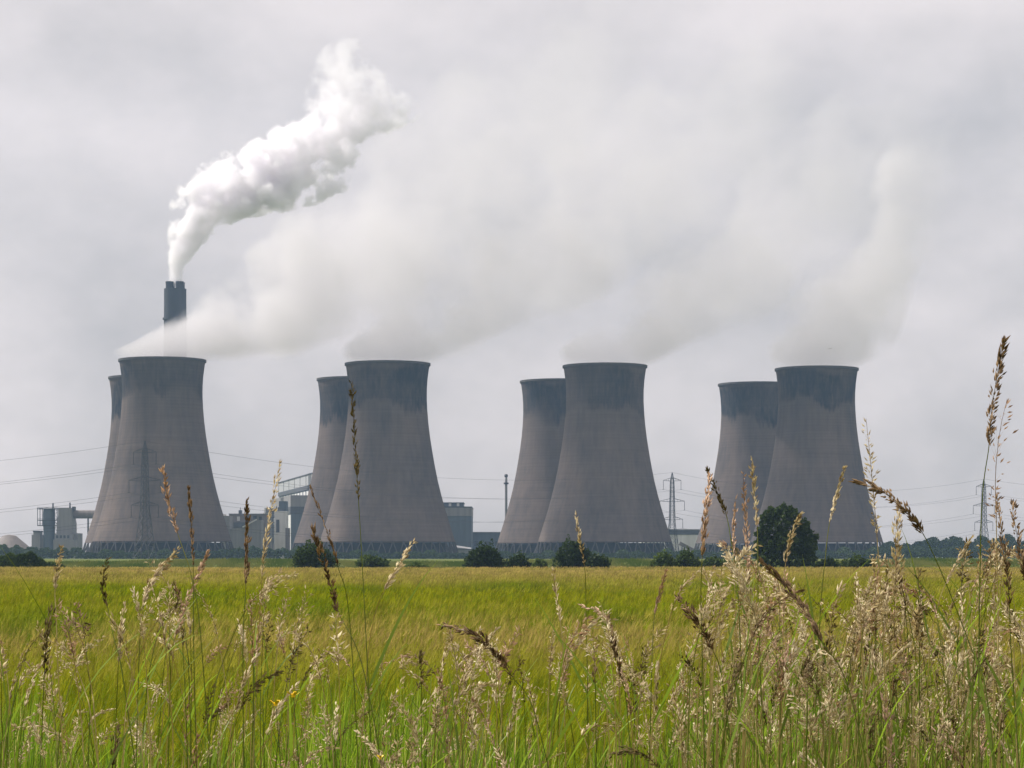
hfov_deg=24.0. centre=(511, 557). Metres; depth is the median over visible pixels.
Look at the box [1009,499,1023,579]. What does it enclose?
tall grass
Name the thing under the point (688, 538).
pale store
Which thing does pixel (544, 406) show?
cooling tower
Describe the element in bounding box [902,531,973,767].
tall grass
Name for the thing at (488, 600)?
barley crop
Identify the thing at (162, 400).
cooling tower
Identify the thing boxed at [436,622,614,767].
tall grass
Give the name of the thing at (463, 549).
lean to shed
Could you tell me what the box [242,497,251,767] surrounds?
tall grass
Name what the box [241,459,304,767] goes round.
tall grass
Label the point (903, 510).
tall grass
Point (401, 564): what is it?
tall grass
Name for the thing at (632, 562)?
bank grass
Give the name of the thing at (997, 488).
tall grass
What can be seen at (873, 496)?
tall grass
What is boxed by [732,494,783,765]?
tall grass
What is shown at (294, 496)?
boiler house
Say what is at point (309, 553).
bush
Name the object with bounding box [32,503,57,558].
absorber vessel
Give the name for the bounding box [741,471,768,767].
tall grass
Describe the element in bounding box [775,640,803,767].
tall grass
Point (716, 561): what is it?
bush
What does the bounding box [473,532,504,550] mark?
long low hall
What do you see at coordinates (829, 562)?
bush
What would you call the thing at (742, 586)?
tall grass
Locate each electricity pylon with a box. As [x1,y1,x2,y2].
[128,441,160,558]
[661,472,684,550]
[973,479,994,537]
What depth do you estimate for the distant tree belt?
1056.15 m
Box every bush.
[291,538,339,568]
[354,554,390,566]
[405,561,430,568]
[462,538,507,568]
[506,550,531,567]
[531,558,547,567]
[551,534,595,568]
[585,553,611,568]
[649,549,679,568]
[675,545,700,567]
[699,554,730,567]
[814,556,842,567]
[840,553,878,567]
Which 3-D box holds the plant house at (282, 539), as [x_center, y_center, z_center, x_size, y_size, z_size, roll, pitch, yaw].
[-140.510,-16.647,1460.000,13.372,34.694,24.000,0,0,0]
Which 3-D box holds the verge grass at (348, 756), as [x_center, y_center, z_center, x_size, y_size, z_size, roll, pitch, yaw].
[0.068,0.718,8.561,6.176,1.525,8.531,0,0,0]
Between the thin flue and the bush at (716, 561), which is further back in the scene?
the thin flue
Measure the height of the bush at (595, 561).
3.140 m
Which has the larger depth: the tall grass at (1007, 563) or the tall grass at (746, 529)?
the tall grass at (746, 529)
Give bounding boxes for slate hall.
[425,502,472,551]
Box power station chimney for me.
[163,281,187,356]
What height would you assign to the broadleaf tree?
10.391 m
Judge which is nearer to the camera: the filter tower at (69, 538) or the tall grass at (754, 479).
the tall grass at (754, 479)
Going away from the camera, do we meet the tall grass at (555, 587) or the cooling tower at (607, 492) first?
the tall grass at (555, 587)
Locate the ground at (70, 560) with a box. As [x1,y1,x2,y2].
[3,557,1021,767]
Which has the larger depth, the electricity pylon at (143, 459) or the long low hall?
the long low hall
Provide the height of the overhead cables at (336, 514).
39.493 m
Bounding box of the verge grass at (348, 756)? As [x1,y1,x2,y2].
[0,544,1023,767]
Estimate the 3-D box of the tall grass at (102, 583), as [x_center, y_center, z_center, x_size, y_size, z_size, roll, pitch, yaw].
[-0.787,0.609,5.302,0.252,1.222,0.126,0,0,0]
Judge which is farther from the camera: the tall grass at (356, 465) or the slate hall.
the slate hall
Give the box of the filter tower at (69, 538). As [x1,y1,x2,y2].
[53,503,82,558]
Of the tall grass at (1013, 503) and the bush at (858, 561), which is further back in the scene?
the bush at (858, 561)
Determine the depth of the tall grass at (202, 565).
5.48 m
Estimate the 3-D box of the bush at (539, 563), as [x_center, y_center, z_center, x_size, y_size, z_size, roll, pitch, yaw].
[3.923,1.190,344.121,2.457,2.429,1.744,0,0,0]
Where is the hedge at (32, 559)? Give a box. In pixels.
[0,551,65,567]
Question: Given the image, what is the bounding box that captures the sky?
[0,0,1023,556]
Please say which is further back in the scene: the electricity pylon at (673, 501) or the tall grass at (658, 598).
the electricity pylon at (673, 501)
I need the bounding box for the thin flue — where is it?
[504,474,508,543]
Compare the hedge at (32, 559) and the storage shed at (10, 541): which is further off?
the storage shed at (10, 541)
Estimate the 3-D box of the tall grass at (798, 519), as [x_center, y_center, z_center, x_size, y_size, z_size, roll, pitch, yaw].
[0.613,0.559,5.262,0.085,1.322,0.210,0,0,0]
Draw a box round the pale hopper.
[223,514,232,549]
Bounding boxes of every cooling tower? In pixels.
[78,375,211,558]
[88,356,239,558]
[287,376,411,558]
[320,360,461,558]
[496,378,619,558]
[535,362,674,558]
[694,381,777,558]
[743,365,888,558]
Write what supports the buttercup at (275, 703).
on the ground at (70, 560)
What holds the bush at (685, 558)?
on the ground at (70, 560)
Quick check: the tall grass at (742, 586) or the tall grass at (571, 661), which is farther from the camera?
the tall grass at (571, 661)
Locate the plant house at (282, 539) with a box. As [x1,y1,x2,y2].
[269,501,289,558]
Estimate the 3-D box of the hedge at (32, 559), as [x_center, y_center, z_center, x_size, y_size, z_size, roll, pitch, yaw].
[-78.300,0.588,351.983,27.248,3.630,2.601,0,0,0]
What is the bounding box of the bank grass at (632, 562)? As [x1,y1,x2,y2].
[5,556,1020,568]
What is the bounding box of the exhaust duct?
[73,510,94,548]
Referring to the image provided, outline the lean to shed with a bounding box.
[452,545,471,552]
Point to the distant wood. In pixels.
(955, 542)
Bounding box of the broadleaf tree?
[751,502,818,568]
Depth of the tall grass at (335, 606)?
5.09 m
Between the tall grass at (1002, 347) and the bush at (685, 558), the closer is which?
the tall grass at (1002, 347)
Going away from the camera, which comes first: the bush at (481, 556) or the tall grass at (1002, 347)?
the tall grass at (1002, 347)
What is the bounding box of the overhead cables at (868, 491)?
[663,474,992,544]
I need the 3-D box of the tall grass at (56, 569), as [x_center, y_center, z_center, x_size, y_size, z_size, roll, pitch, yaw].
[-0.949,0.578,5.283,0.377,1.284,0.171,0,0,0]
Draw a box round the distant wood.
[872,534,1023,558]
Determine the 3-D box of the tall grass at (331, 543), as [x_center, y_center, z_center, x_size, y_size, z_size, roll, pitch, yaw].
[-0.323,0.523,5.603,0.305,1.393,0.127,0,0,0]
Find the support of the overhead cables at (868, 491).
hanging from the electricity pylon at (673, 501)
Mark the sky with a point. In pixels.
(495, 195)
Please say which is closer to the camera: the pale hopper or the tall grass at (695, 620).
the tall grass at (695, 620)
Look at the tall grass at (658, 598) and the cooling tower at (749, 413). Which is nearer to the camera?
the tall grass at (658, 598)
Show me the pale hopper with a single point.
(229, 521)
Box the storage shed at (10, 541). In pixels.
[0,535,28,555]
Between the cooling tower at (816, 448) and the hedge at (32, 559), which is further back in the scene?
the cooling tower at (816, 448)
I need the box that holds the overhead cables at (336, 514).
[131,441,682,542]
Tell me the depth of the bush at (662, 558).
341.40 m
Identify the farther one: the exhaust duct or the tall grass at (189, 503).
the exhaust duct
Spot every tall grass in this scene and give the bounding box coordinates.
[0,545,64,767]
[100,557,195,765]
[136,545,217,767]
[143,464,210,767]
[143,485,244,767]
[157,549,209,767]
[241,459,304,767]
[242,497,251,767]
[310,484,395,767]
[310,521,461,767]
[348,380,435,767]
[359,538,417,767]
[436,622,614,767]
[532,510,588,767]
[551,568,565,767]
[579,613,631,767]
[648,568,718,767]
[674,594,733,767]
[700,471,781,767]
[705,467,743,767]
[717,541,765,767]
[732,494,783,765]
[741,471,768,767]
[748,457,759,767]
[758,556,932,767]
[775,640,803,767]
[778,511,815,757]
[813,466,879,767]
[847,478,1023,767]
[861,417,888,767]
[886,499,905,735]
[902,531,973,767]
[905,399,1018,767]
[970,493,1023,767]
[978,335,1023,767]
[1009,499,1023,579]
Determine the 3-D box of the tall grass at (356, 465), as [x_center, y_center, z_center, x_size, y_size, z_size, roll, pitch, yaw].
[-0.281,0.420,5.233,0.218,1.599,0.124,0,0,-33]
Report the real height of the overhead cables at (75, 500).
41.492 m
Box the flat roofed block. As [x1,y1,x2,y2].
[229,507,269,557]
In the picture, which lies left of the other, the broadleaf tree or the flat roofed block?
the flat roofed block
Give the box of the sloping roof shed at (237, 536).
[230,519,263,558]
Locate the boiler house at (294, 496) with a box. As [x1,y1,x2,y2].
[263,473,327,557]
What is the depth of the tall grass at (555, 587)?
5.49 m
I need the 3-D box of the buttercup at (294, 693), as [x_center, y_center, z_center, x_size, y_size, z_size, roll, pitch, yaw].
[-0.388,0.725,4.500,0.064,0.949,0.020,0,0,0]
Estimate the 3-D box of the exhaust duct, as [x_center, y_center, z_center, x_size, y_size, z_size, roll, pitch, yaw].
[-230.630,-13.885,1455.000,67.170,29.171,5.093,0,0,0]
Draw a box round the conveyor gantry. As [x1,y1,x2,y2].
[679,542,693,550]
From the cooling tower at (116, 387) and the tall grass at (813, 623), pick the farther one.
the cooling tower at (116, 387)
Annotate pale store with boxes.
[639,529,705,551]
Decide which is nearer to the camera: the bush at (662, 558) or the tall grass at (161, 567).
the tall grass at (161, 567)
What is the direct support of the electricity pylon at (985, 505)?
on the ground at (70, 560)
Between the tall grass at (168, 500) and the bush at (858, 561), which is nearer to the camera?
the tall grass at (168, 500)
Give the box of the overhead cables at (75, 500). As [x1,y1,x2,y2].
[0,441,160,535]
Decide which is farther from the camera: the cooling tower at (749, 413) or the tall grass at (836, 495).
the cooling tower at (749, 413)
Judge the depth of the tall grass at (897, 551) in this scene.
4.97 m
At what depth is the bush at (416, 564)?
361.35 m
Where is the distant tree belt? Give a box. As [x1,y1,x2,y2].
[0,544,1023,558]
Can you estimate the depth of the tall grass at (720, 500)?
5.29 m
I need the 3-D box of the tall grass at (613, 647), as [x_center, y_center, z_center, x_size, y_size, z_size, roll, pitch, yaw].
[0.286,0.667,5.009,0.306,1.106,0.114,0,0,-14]
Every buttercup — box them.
[269,700,280,765]
[287,691,298,763]
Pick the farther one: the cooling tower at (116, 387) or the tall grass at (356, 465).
the cooling tower at (116, 387)
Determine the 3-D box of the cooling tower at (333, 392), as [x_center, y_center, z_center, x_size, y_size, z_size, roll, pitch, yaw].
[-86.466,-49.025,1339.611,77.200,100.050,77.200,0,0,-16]
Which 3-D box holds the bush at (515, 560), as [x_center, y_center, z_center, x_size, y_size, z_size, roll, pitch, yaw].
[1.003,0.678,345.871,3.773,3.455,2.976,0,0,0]
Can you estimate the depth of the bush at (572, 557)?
341.44 m
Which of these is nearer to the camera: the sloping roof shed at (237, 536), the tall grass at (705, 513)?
the tall grass at (705, 513)
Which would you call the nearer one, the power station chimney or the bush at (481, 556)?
the bush at (481, 556)
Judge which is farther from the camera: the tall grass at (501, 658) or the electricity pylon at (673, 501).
the electricity pylon at (673, 501)
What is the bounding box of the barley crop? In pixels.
[0,565,1023,767]
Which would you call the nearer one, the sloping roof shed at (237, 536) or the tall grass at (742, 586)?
the tall grass at (742, 586)
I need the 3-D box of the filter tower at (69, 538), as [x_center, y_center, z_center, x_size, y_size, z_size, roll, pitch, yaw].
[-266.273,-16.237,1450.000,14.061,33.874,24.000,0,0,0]
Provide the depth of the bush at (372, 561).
370.98 m
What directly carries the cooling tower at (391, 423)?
on the ground at (70, 560)

